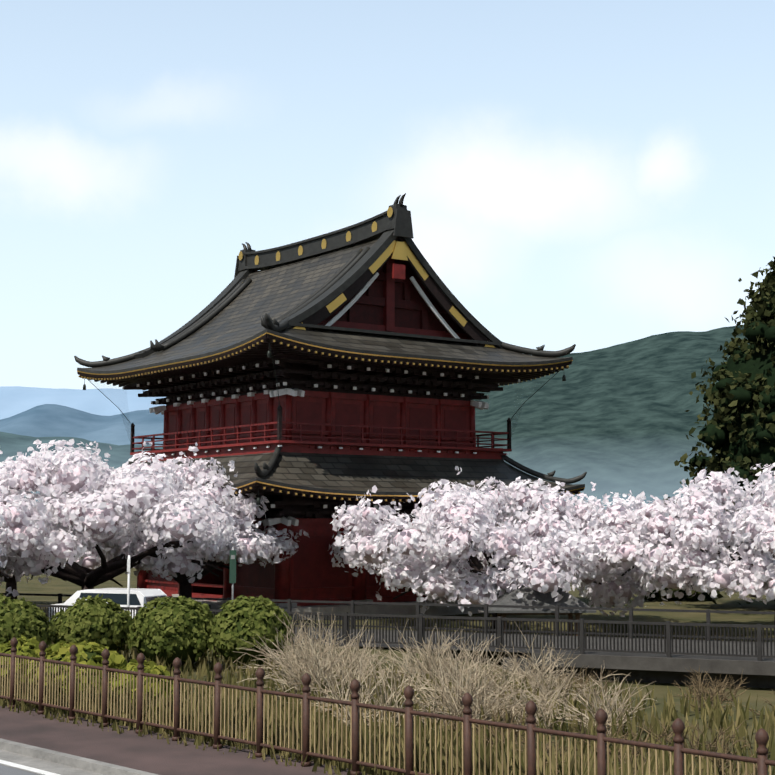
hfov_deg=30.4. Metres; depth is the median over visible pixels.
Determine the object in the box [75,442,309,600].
cherry tree
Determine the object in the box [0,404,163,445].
mountain
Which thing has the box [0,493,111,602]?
cherry tree
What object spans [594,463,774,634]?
cherry tree
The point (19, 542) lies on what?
cherry tree
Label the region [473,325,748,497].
mountain
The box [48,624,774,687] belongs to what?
retaining wall
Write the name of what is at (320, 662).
dry brush
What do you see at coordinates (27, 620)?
azalea bush
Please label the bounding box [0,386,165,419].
mountain
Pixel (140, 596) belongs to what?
minivan
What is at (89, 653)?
forsythia shrub
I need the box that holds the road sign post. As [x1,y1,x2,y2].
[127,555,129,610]
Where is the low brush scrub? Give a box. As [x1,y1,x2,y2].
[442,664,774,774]
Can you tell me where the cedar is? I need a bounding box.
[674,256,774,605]
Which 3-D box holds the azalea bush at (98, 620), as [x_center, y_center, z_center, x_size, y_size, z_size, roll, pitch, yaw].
[-9.370,7.669,45.242,2.672,2.270,3.040,4,-7,-36]
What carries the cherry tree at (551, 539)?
on the ground at (55, 585)
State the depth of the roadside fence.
19.37 m
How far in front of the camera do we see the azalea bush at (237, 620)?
42.51 m
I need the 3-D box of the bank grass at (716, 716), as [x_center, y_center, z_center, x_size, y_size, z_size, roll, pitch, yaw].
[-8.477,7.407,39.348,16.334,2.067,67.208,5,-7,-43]
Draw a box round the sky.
[0,0,774,389]
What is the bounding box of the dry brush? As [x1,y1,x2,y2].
[226,606,655,736]
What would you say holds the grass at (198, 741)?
on the ground at (55, 585)
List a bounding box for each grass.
[0,628,774,774]
[0,686,506,774]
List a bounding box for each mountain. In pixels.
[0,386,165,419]
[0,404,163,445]
[0,432,677,521]
[473,325,748,497]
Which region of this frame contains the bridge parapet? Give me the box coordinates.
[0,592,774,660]
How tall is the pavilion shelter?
3.914 m
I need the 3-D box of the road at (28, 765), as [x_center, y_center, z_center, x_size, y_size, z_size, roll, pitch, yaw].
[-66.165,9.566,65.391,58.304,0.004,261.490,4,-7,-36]
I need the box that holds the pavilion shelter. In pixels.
[482,585,595,635]
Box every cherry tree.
[0,439,275,596]
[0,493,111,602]
[0,500,60,584]
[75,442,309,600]
[329,466,657,632]
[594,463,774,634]
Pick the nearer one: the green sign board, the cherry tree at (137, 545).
the green sign board
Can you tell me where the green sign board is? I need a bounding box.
[229,547,235,601]
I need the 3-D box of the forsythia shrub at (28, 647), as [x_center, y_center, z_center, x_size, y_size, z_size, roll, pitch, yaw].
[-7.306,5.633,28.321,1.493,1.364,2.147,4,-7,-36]
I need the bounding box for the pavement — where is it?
[0,706,378,774]
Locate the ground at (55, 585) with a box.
[0,542,774,774]
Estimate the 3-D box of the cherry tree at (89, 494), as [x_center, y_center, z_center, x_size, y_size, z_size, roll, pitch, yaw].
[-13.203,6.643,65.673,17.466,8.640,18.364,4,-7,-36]
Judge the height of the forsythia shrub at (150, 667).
1.264 m
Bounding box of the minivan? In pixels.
[49,588,166,621]
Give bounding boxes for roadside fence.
[0,637,774,774]
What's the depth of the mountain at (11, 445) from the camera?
1424.59 m
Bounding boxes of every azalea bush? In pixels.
[0,593,56,647]
[50,594,133,650]
[126,596,215,666]
[208,595,293,667]
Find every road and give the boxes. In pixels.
[0,749,103,774]
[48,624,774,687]
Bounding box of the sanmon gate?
[74,193,586,619]
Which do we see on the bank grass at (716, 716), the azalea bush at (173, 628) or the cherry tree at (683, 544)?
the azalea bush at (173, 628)
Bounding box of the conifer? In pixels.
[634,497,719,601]
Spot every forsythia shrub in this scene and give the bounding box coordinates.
[0,634,46,683]
[22,640,127,702]
[109,659,172,714]

